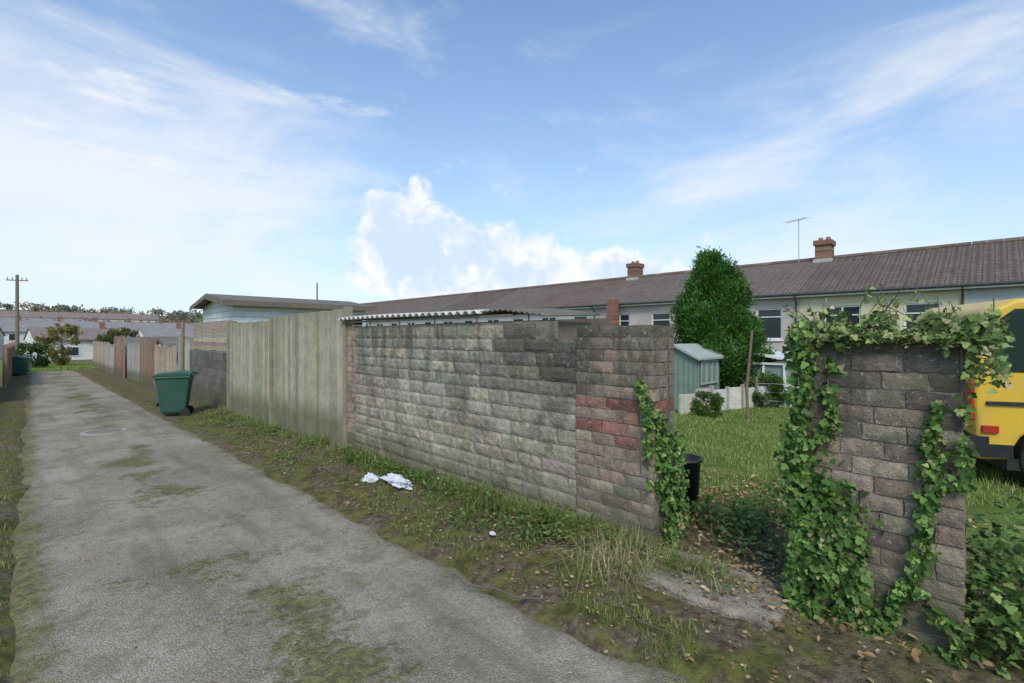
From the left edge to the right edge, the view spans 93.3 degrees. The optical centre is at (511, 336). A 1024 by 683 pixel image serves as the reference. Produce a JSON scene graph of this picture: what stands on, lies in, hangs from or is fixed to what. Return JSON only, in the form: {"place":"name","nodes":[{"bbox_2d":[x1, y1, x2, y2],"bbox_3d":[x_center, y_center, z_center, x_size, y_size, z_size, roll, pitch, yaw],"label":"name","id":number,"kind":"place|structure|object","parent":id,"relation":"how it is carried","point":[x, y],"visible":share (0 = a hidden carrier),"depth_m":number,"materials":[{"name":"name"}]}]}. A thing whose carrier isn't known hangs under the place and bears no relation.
{"place":"outdoors","nodes":[
{"label":"outdoors","id":0,"kind":"place"},
{"bbox_2d":[0,362,96,372],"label":"grass","id":1,"kind":"structure","parent":0,"point":[89,365],"depth_m":34.97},
{"bbox_2d":[158,397,722,668],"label":"verge grass","id":2,"kind":"structure","parent":0,"point":[448,533],"depth_m":4.05,"materials":[{"name":"plant"}]},
{"bbox_2d":[0,309,1023,682],"bbox_3d":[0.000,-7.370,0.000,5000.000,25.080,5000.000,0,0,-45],"label":"ground","id":3,"kind":"structure","parent":0,"point":[766,655],"depth_m":3.49,"materials":[{"name":"plant"}]},
{"bbox_2d":[2,342,14,386],"bbox_3d":[-26.015,1.380,25.038,0.140,2.150,15.900,0,0,-45],"label":"garden fence","id":4,"kind":"object","parent":3,"relation":"on","point":[8,355],"visible":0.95,"depth_m":20.84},
{"bbox_2d":[0,403,26,676],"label":"verge grass","id":5,"kind":"structure","parent":3,"relation":"on","point":[10,488],"depth_m":6.11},
{"bbox_2d":[4,332,25,353],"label":"walls","id":6,"kind":"structure","parent":3,"relation":"on","point":[21,336],"depth_m":78.27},
{"bbox_2d":[0,320,193,331],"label":"roof","id":7,"kind":"structure","parent":6,"relation":"on","point":[9,325],"depth_m":87.06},
{"bbox_2d":[19,316,190,323],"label":"chimneys","id":8,"kind":"object","parent":7,"relation":"on","point":[128,320],"visible":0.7,"depth_m":93.14,"materials":[{"name":"brick"}]},
{"bbox_2d":[6,275,27,355],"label":"utility pole","id":9,"kind":"object","parent":3,"relation":"on","point":[16,280],"visible":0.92,"depth_m":43.22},
{"bbox_2d":[12,356,32,375],"bbox_3d":[-27.104,1.612,26.643,0.862,1.100,0.650,0,0,-35],"label":"wheelie bin","id":10,"kind":"object","parent":3,"relation":"on","point":[20,365],"visible":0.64,"depth_m":26.47,"materials":[{"name":"green plastic"}]},
{"bbox_2d":[15,341,55,368],"bbox_3d":[-35.107,1.435,35.440,2.380,2.435,2.473,0,0,26],"label":"garden bush","id":11,"kind":"object","parent":3,"relation":"on","point":[39,349],"visible":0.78,"depth_m":35.31,"materials":[{"name":"green plant"}]},
{"bbox_2d":[34,323,83,365],"bbox_3d":[-36.919,0.745,39.409,3.019,3.852,2.616,0,0,-45],"label":"autumn tree","id":12,"kind":"object","parent":3,"relation":"on","point":[68,329],"visible":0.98,"depth_m":39.27,"materials":[{"name":"green plant"}]},
{"bbox_2d":[25,331,100,360],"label":"walls","id":13,"kind":"structure","parent":3,"relation":"on","point":[85,349],"depth_m":58.68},
{"bbox_2d":[23,327,129,340],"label":"roof","id":14,"kind":"structure","parent":13,"relation":"on","point":[89,334],"depth_m":59.09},
{"bbox_2d":[6,317,155,321],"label":"walls","id":15,"kind":"structure","parent":3,"relation":"on","point":[120,320],"depth_m":199.71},
{"bbox_2d":[0,311,158,319],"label":"roof","id":16,"kind":"structure","parent":15,"relation":"on","point":[35,314],"depth_m":193.31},
{"bbox_2d":[93,341,108,370],"bbox_3d":[-28.249,1.433,33.128,0.140,2.250,9.300,0,0,-45],"label":"garden fence","id":17,"kind":"object","parent":3,"relation":"on","point":[98,355],"visible":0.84,"depth_m":32.82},
{"bbox_2d":[0,301,202,322],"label":"distant trees","id":18,"kind":"object","parent":3,"relation":"on","point":[181,316],"visible":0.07,"depth_m":284.16,"materials":[{"name":"green plant"}]},
{"bbox_2d":[105,344,113,374],"bbox_3d":[-22.981,1.427,27.718,0.140,2.050,5.400,0,0,-45],"label":"garden fence","id":19,"kind":"object","parent":3,"relation":"on","point":[109,358],"visible":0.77,"depth_m":27.93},
{"bbox_2d":[95,327,139,341],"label":"garden tree","id":20,"kind":"object","parent":3,"relation":"on","point":[117,332],"visible":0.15,"depth_m":58.72,"materials":[{"name":"green plant"}]},
{"bbox_2d":[114,336,124,377],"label":"garden gate","id":21,"kind":"structure","parent":3,"relation":"on","point":[119,356],"depth_m":24.07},
{"bbox_2d":[127,342,139,381],"bbox_3d":[-17.183,1.288,22.061,0.141,2.100,4.600,0,0,-45],"label":"garden fence","id":22,"kind":"object","parent":3,"relation":"on","point":[133,361],"visible":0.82,"depth_m":22.11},
{"bbox_2d":[125,337,152,375],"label":"garden outbuilding","id":23,"kind":"structure","parent":3,"relation":"on","point":[132,339],"depth_m":26.25,"materials":[{"name":"concrete"}]},
{"bbox_2d":[140,337,156,387],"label":"garden gate","id":24,"kind":"structure","parent":3,"relation":"on","point":[147,345],"depth_m":19.00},
{"bbox_2d":[154,345,176,387],"bbox_3d":[-12.339,1.267,17.147,0.140,1.950,3.200,0,0,-45],"label":"garden fence","id":25,"kind":"object","parent":3,"relation":"on","point":[165,358],"visible":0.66,"depth_m":16.84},
{"bbox_2d":[151,370,197,415],"bbox_3d":[-7.770,1.298,11.168,0.810,1.034,0.611,0,0,-25],"label":"wheelie bin","id":26,"kind":"object","parent":3,"relation":"on","point":[173,388],"visible":0.99,"depth_m":10.96,"materials":[{"name":"green plastic"}]},
{"bbox_2d":[157,336,202,369],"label":"garden outbuilding","id":27,"kind":"structure","parent":3,"relation":"on","point":[169,341],"depth_m":21.04,"materials":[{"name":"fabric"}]},
{"bbox_2d":[180,322,184,369],"bbox_3d":[-9.756,0.800,14.292,0.112,2.501,0.128,0,0,22],"label":"fence post","id":28,"kind":"object","parent":3,"relation":"on","point":[182,351],"visible":0.65,"depth_m":14.27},
{"bbox_2d":[178,337,193,369],"bbox_3d":[-10.288,1.103,15.309,0.139,2.200,2.300,0,0,-45],"label":"garden fence","id":29,"kind":"object","parent":3,"relation":"on","point":[189,344],"visible":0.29,"depth_m":15.13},
{"bbox_2d":[189,349,226,409],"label":"dark block wall","id":30,"kind":"structure","parent":3,"relation":"on","point":[209,384],"depth_m":12.72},
{"bbox_2d":[194,320,236,350],"bbox_3d":[-8.082,0.117,13.046,0.100,1.065,3.880,0,0,-45],"label":"slat fence panel","id":31,"kind":"object","parent":30,"relation":"on","point":[207,336],"visible":0.63,"depth_m":12.95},
{"bbox_2d":[227,320,268,422],"bbox_3d":[-5.699,0.885,10.493,0.120,2.530,3.020,0,0,-45],"label":"fence panel","id":32,"kind":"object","parent":3,"relation":"on","point":[247,367],"depth_m":10.48,"materials":[{"name":"wood"}]},
{"bbox_2d":[203,302,365,346],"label":"walls","id":33,"kind":"structure","parent":3,"relation":"on","point":[254,313],"depth_m":14.67,"materials":[{"name":"white paint"}]},
{"bbox_2d":[203,305,356,351],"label":"cladding joints","id":34,"kind":"object","parent":33,"relation":"attached to","point":[245,316],"visible":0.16,"depth_m":14.53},
{"bbox_2d":[193,294,373,308],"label":"roof","id":35,"kind":"structure","parent":33,"relation":"on","point":[203,303],"depth_m":15.66,"materials":[{"name":"metal"}]},
{"bbox_2d":[189,294,376,310],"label":"fascia","id":36,"kind":"structure","parent":35,"relation":"attached to","point":[267,303],"depth_m":14.78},
{"bbox_2d":[269,307,352,448],"bbox_3d":[-3.541,0.800,8.278,0.140,2.500,3.145,0,0,-45],"label":"fence panel","id":37,"kind":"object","parent":3,"relation":"on","point":[308,372],"depth_m":8.04,"materials":[{"name":"wood"}]},
{"bbox_2d":[10,370,696,682],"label":"lane","id":38,"kind":"structure","parent":3,"relation":"on","point":[148,583],"depth_m":3.26,"materials":[{"name":"concrete"}]},
{"bbox_2d":[80,428,126,434],"bbox_3d":[-7.707,1.787,9.122,0.680,0.036,0.680,0,0,-45],"label":"manhole cover","id":39,"kind":"object","parent":38,"relation":"on","point":[103,431],"visible":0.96,"depth_m":9.05,"materials":[{"name":"metal"}]},
{"bbox_2d":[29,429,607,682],"bbox_3d":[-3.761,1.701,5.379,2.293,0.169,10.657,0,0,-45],"label":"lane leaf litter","id":40,"kind":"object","parent":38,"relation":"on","point":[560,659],"visible":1,"depth_m":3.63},
{"bbox_2d":[361,472,379,482],"bbox_3d":[-1.644,1.633,5.641,0.218,0.078,0.220,0,0,-1],"label":"plastic bag","id":41,"kind":"object","parent":3,"relation":"on","point":[370,477],"visible":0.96,"depth_m":5.59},
{"bbox_2d":[371,319,400,325],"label":"walls","id":42,"kind":"structure","parent":3,"relation":"on","point":[384,323],"depth_m":42.03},
{"bbox_2d":[375,297,437,314],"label":"roof","id":43,"kind":"structure","parent":42,"relation":"on","point":[405,306],"depth_m":43.50,"materials":[{"name":"tile"}]},
{"bbox_2d":[380,473,412,489],"bbox_3d":[-1.268,1.603,5.413,0.201,0.096,0.558,0,0,-45],"label":"plastic bag","id":44,"kind":"object","parent":3,"relation":"on","point":[396,480],"visible":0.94,"depth_m":5.37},
{"bbox_2d":[401,317,435,324],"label":"walls","id":45,"kind":"structure","parent":3,"relation":"on","point":[416,322],"depth_m":38.48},
{"bbox_2d":[405,294,472,312],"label":"roof","id":46,"kind":"structure","parent":45,"relation":"on","point":[437,304],"depth_m":39.96,"materials":[{"name":"tile"}]},
{"bbox_2d":[204,413,640,555],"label":"verge weeds","id":47,"kind":"object","parent":3,"relation":"on","point":[451,489],"visible":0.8,"depth_m":4.54,"materials":[{"name":"green plant"}]},
{"bbox_2d":[436,316,477,323],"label":"walls","id":48,"kind":"structure","parent":3,"relation":"on","point":[460,320],"depth_m":35.15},
{"bbox_2d":[438,289,517,311],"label":"roof","id":49,"kind":"structure","parent":48,"relation":"on","point":[477,301],"depth_m":36.42,"materials":[{"name":"grey tile"}]},
{"bbox_2d":[347,320,576,522],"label":"block wall","id":50,"kind":"structure","parent":3,"relation":"on","point":[493,403],"depth_m":5.11,"materials":[{"name":"concrete"}]},
{"bbox_2d":[338,308,610,338],"bbox_3d":[-0.693,0.743,6.237,1.361,2.214,4.000,0,0,-45],"label":"corrugated lean to","id":51,"kind":"object","parent":3,"relation":"on","point":[567,329],"visible":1,"depth_m":5.20,"materials":[{"name":"metal"}]},
{"bbox_2d":[215,406,769,612],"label":"tall grass tufts","id":52,"kind":"object","parent":3,"relation":"on","point":[526,505],"visible":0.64,"depth_m":4.08,"materials":[{"name":"plant"}]},
{"bbox_2d":[478,314,530,321],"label":"walls","id":53,"kind":"structure","parent":3,"relation":"on","point":[508,318],"depth_m":31.47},
{"bbox_2d":[479,284,569,309],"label":"roof","id":54,"kind":"structure","parent":53,"relation":"on","point":[524,298],"depth_m":32.87,"materials":[{"name":"tile"}]},
{"bbox_2d":[518,282,569,288],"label":"ridge tiles","id":55,"kind":"object","parent":54,"relation":"on","point":[544,285],"visible":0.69,"depth_m":34.31,"materials":[{"name":"tile"}]},
{"bbox_2d":[240,440,868,682],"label":"loose stones","id":56,"kind":"object","parent":3,"relation":"on","point":[669,611],"visible":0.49,"depth_m":3.40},
{"bbox_2d":[531,308,596,319],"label":"walls","id":57,"kind":"structure","parent":3,"relation":"on","point":[534,317],"depth_m":27.83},
{"bbox_2d":[546,305,594,317],"bbox_3d":[2.760,1.140,28.067,0.355,5.820,4.920,0,0,-45],"label":"gutter and downpipe","id":58,"kind":"object","parent":57,"relation":"attached to","point":[577,307],"visible":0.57,"depth_m":27.08,"materials":[{"name":"white plastic"}]},
{"bbox_2d":[529,279,630,307],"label":"roof","id":59,"kind":"structure","parent":57,"relation":"on","point":[589,293],"depth_m":29.28,"materials":[{"name":"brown tile"}]},
{"bbox_2d":[570,276,627,283],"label":"ridge tiles","id":60,"kind":"object","parent":59,"relation":"on","point":[598,280],"visible":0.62,"depth_m":31.06,"materials":[{"name":"tile"}]},
{"bbox_2d":[457,577,677,636],"bbox_3d":[0.266,1.599,2.932,0.212,0.027,1.407,0,0,-69],"label":"fallen twig","id":61,"kind":"object","parent":3,"relation":"on","point":[496,589],"visible":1,"depth_m":2.97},
{"bbox_2d":[224,434,935,682],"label":"fallen leaves","id":62,"kind":"object","parent":3,"relation":"on","point":[746,631],"visible":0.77,"depth_m":3.03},
{"bbox_2d":[606,295,618,325],"bbox_3d":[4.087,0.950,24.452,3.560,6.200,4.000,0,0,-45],"label":"chimney","id":63,"kind":"object","parent":3,"relation":"on","point":[612,309],"visible":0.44,"depth_m":24.92,"materials":[{"name":"brick"}]},
{"bbox_2d":[520,519,716,618],"bbox_3d":[0.650,1.500,3.457,1.531,0.329,1.437,0,0,7],"label":"dry grass tuft","id":64,"kind":"object","parent":3,"relation":"on","point":[621,548],"visible":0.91,"depth_m":3.43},
{"bbox_2d":[576,325,673,553],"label":"brick pier","id":65,"kind":"structure","parent":3,"relation":"on","point":[613,474],"depth_m":3.83,"materials":[{"name":"brick"}]},
{"bbox_2d":[632,370,690,550],"bbox_3d":[1.166,0.980,3.690,0.532,1.462,0.240,0,0,-22],"label":"ivy","id":66,"kind":"object","parent":65,"relation":"attached to","point":[671,493],"visible":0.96,"depth_m":3.65,"materials":[{"name":"green plant"}]},
{"bbox_2d":[597,304,681,342],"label":"walls","id":67,"kind":"structure","parent":3,"relation":"on","point":[640,315],"depth_m":24.54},
{"bbox_2d":[626,261,643,280],"bbox_3d":[7.474,-3.825,29.295,0.940,1.550,0.740,0,0,-45],"label":"chimney","id":68,"kind":"object","parent":67,"relation":"on","point":[634,270],"visible":0.69,"depth_m":29.02,"materials":[{"name":"brick"}]},
{"bbox_2d":[593,300,680,343],"bbox_3d":[6.245,1.140,24.581,0.355,5.820,4.920,0,0,-45],"label":"gutter and downpipe","id":69,"kind":"object","parent":67,"relation":"attached to","point":[639,303],"visible":0.4,"depth_m":24.12,"materials":[{"name":"white plastic"}]},
{"bbox_2d":[594,273,690,304],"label":"roof","id":70,"kind":"structure","parent":67,"relation":"on","point":[652,288],"depth_m":26.03,"materials":[{"name":"tile"}]},
{"bbox_2d":[639,270,693,276],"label":"ridge tiles","id":71,"kind":"object","parent":70,"relation":"on","point":[669,273],"visible":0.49,"depth_m":27.73,"materials":[{"name":"tile"}]},
{"bbox_2d":[621,314,668,325],"bbox_3d":[6.410,0.825,24.830,0.001,3.930,3.630,0,0,-45],"label":"window glass","id":72,"kind":"object","parent":67,"relation":"in","point":[658,317],"visible":0.2,"depth_m":24.01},
{"bbox_2d":[676,453,702,506],"bbox_3d":[1.669,1.393,4.695,0.344,0.455,0.344,0,0,-45],"label":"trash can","id":73,"kind":"object","parent":3,"relation":"on","point":[693,462],"visible":0.27,"depth_m":4.56,"materials":[{"name":"black plastic"}]},
{"bbox_2d":[673,343,723,409],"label":"garden shed","id":74,"kind":"structure","parent":3,"relation":"on","point":[696,365],"depth_m":11.13,"materials":[{"name":"green paint"}]},
{"bbox_2d":[700,361,715,382],"bbox_3d":[4.608,0.810,11.302,0.900,0.480,0.007,0,0,-45],"label":"window glass","id":75,"kind":"structure","parent":74,"relation":"in","point":[709,362],"depth_m":11.24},
{"bbox_2d":[689,390,725,417],"bbox_3d":[4.130,1.534,10.355,0.817,0.835,0.783,0,0,-45],"label":"garden shrub","id":76,"kind":"object","parent":3,"relation":"on","point":[716,402],"visible":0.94,"depth_m":10.22,"materials":[{"name":"green plant"}]},
{"bbox_2d":[631,548,786,631],"bbox_3d":[1.303,1.659,3.175,0.598,0.174,0.915,0,0,-45],"label":"concrete threshold","id":77,"kind":"object","parent":3,"relation":"on","point":[730,609],"visible":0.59,"depth_m":3.00,"materials":[{"name":"concrete"}]},
{"bbox_2d":[635,540,785,609],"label":"fallen leaves","id":78,"kind":"object","parent":77,"relation":"on","point":[733,589],"visible":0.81,"depth_m":3.16,"materials":[{"name":"brown plant"}]},
{"bbox_2d":[663,245,776,388],"bbox_3d":[5.299,-0.266,12.870,3.257,4.435,3.419,0,0,-45],"label":"conifer tree","id":79,"kind":"object","parent":3,"relation":"on","point":[715,297],"visible":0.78,"depth_m":12.18,"materials":[{"name":"green plant"}]},
{"bbox_2d":[678,383,772,414],"bbox_3d":[4.974,1.472,11.110,2.930,0.757,0.074,0,0,-25],"label":"white panel fence","id":80,"kind":"object","parent":3,"relation":"on","point":[734,397],"visible":0.44,"depth_m":11.13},
{"bbox_2d":[745,330,752,419],"bbox_3d":[4.782,0.860,9.709,0.159,1.984,0.112,0,0,0],"label":"leaning post","id":81,"kind":"object","parent":3,"relation":"on","point":[747,379],"visible":0.79,"depth_m":9.71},
{"bbox_2d":[490,468,1018,681],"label":"fallen leaves","id":82,"kind":"object","parent":3,"relation":"on","point":[915,655],"visible":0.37,"depth_m":3.54,"materials":[{"name":"plant"}]},
{"bbox_2d":[733,297,799,359],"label":"walls","id":83,"kind":"structure","parent":3,"relation":"on","point":[771,303],"depth_m":19.97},
{"bbox_2d":[679,293,797,322],"bbox_3d":[9.732,1.140,21.095,0.355,5.820,4.920,0,0,-45],"label":"gutter and downpipe","id":84,"kind":"object","parent":83,"relation":"attached to","point":[791,295],"visible":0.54,"depth_m":19.70,"materials":[{"name":"black plastic"}]},
{"bbox_2d":[680,261,821,299],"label":"roof","id":85,"kind":"structure","parent":83,"relation":"on","point":[788,278],"depth_m":21.69,"materials":[{"name":"tile"}]},
{"bbox_2d":[734,258,814,267],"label":"ridge tiles","id":86,"kind":"object","parent":85,"relation":"on","point":[777,262],"visible":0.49,"depth_m":23.69,"materials":[{"name":"tile"}]},
{"bbox_2d":[757,308,782,340],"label":"window frames","id":87,"kind":"structure","parent":83,"relation":"attached to","point":[776,339],"depth_m":20.15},
{"bbox_2d":[718,310,780,337],"bbox_3d":[9.896,0.825,21.344,0.001,3.930,3.630,0,0,-45],"label":"window glass","id":88,"kind":"object","parent":87,"relation":"in","point":[772,325],"visible":0.27,"depth_m":20.32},
{"bbox_2d":[749,370,791,407],"bbox_3d":[6.145,1.382,11.633,1.088,1.200,1.094,0,0,-27],"label":"garden shrub","id":89,"kind":"object","parent":3,"relation":"on","point":[775,381],"visible":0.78,"depth_m":11.40,"materials":[{"name":"green plant"}]},
{"bbox_2d":[742,350,798,407],"bbox_3d":[7.000,1.150,12.374,2.000,1.600,1.600,0,0,-45],"label":"greenhouse","id":90,"kind":"object","parent":3,"relation":"on","point":[778,367],"visible":0.09,"depth_m":11.75,"materials":[{"name":"white plastic"}]},
{"bbox_2d":[755,377,796,406],"bbox_3d":[7.654,1.400,10.660,4.098,0.900,0.056,0,0,23],"label":"wire fence","id":91,"kind":"object","parent":3,"relation":"on","point":[756,387],"visible":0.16,"depth_m":11.43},
{"bbox_2d":[683,469,1023,644],"bbox_3d":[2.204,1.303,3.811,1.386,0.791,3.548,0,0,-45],"label":"garden weeds","id":92,"kind":"object","parent":3,"relation":"on","point":[755,519],"visible":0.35,"depth_m":4.00,"materials":[{"name":"green plant"}]},
{"bbox_2d":[800,337,966,656],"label":"brick pier","id":93,"kind":"structure","parent":3,"relation":"on","point":[888,393],"depth_m":2.62,"materials":[{"name":"brick"}]},
{"bbox_2d":[766,316,992,668],"bbox_3d":[2.009,0.836,2.724,0.373,1.923,1.014,0,0,-45],"label":"ivy","id":94,"kind":"object","parent":93,"relation":"attached to","point":[826,549],"visible":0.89,"depth_m":2.74,"materials":[{"name":"green plant"}]},
{"bbox_2d":[782,282,1014,398],"bbox_3d":[2.111,-0.002,2.771,0.700,0.614,1.079,0,0,-45],"label":"ivy","id":95,"kind":"object","parent":93,"relation":"attached to","point":[987,334],"visible":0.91,"depth_m":2.53,"materials":[{"name":"green plant"}]},
{"bbox_2d":[800,286,967,332],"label":"walls","id":96,"kind":"structure","parent":3,"relation":"on","point":[953,296],"depth_m":17.55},
{"bbox_2d":[797,283,966,304],"bbox_3d":[13.218,1.140,17.609,0.355,5.820,4.920,0,0,-45],"label":"gutter and downpipe","id":97,"kind":"object","parent":96,"relation":"attached to","point":[905,289],"visible":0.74,"depth_m":17.14,"materials":[{"name":"black plastic"}]},
{"bbox_2d":[824,302,940,328],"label":"window frames","id":98,"kind":"structure","parent":96,"relation":"attached to","point":[904,308],"depth_m":17.20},
{"bbox_2d":[826,304,937,327],"bbox_3d":[13.382,0.825,17.858,0.001,3.930,3.630,0,0,-45],"label":"window glass","id":99,"kind":"object","parent":98,"relation":"in","point":[909,309],"visible":0.2,"depth_m":17.20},
{"bbox_2d":[798,244,971,292],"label":"roof","id":100,"kind":"structure","parent":96,"relation":"on","point":[941,266],"depth_m":18.72,"materials":[{"name":"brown tile"}]},
{"bbox_2d":[813,237,835,262],"bbox_3d":[14.446,-3.825,22.323,0.940,1.550,0.740,0,0,-45],"label":"chimney","id":101,"kind":"object","parent":100,"relation":"on","point":[824,250],"visible":0.73,"depth_m":22.04,"materials":[{"name":"brick"}]},
{"bbox_2d":[832,242,971,258],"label":"ridge tiles","id":102,"kind":"object","parent":100,"relation":"on","point":[906,249],"visible":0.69,"depth_m":20.21,"materials":[{"name":"tile"}]},
{"bbox_2d":[910,298,1023,479],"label":"yellow van","id":103,"kind":"object","parent":3,"relation":"on","point":[996,431],"visible":0.44,"depth_m":5.16,"materials":[{"name":"paint"}]},
{"bbox_2d":[951,492,1023,679],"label":"bramble bush","id":104,"kind":"object","parent":3,"relation":"on","point":[1004,626],"visible":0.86,"depth_m":2.52,"materials":[{"name":"green plant"}]},
{"bbox_2d":[968,286,1023,303],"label":"walls","id":105,"kind":"structure","parent":3,"relation":"on","point":[979,295],"depth_m":15.56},
{"bbox_2d":[967,280,1023,287],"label":"gutter and downpipe","id":106,"kind":"object","parent":105,"relation":"attached to","point":[996,284],"visible":1,"depth_m":15.30,"materials":[{"name":"white plastic"}]},
{"bbox_2d":[968,240,1023,282],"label":"roof","id":107,"kind":"structure","parent":105,"relation":"on","point":[997,262],"depth_m":16.63,"materials":[{"name":"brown tile"}]},
{"bbox_2d":[972,236,1023,244],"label":"ridge tiles","id":108,"kind":"object","parent":107,"relation":"on","point":[998,240],"visible":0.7,"depth_m":18.25,"materials":[{"name":"tile"}]},
{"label":"walls","id":109,"kind":"object","parent":3,"relation":"on","visible":0},
{"bbox_2d":[366,300,406,314],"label":"roof","id":110,"kind":"structure","parent":109,"relation":"on","point":[383,306],"depth_m":46.69,"materials":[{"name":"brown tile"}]},
{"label":"walls","id":111,"kind":"object","parent":3,"relation":"on","visible":0},
{"bbox_2d":[137,328,193,336],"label":"roof","id":112,"kind":"structure","parent":111,"relation":"on","point":[151,332],"depth_m":69.28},
{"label":"walls","id":113,"kind":"object","parent":3,"relation":"on","visible":0},
{"bbox_2d":[0,317,83,320],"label":"roof","id":114,"kind":"structure","parent":113,"relation":"on","point":[44,319],"depth_m":154.69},
{"bbox_2d":[0,0,1023,316],"label":"sky","id":115,"kind":"structure","parent":0,"point":[166,155],"materials":[{"name":"blue"}]},
{"bbox_2d":[673,405,1023,515],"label":"lawn grass","id":116,"kind":"structure","parent":0,"point":[994,474],"depth_m":6.49,"materials":[{"name":"plant"}]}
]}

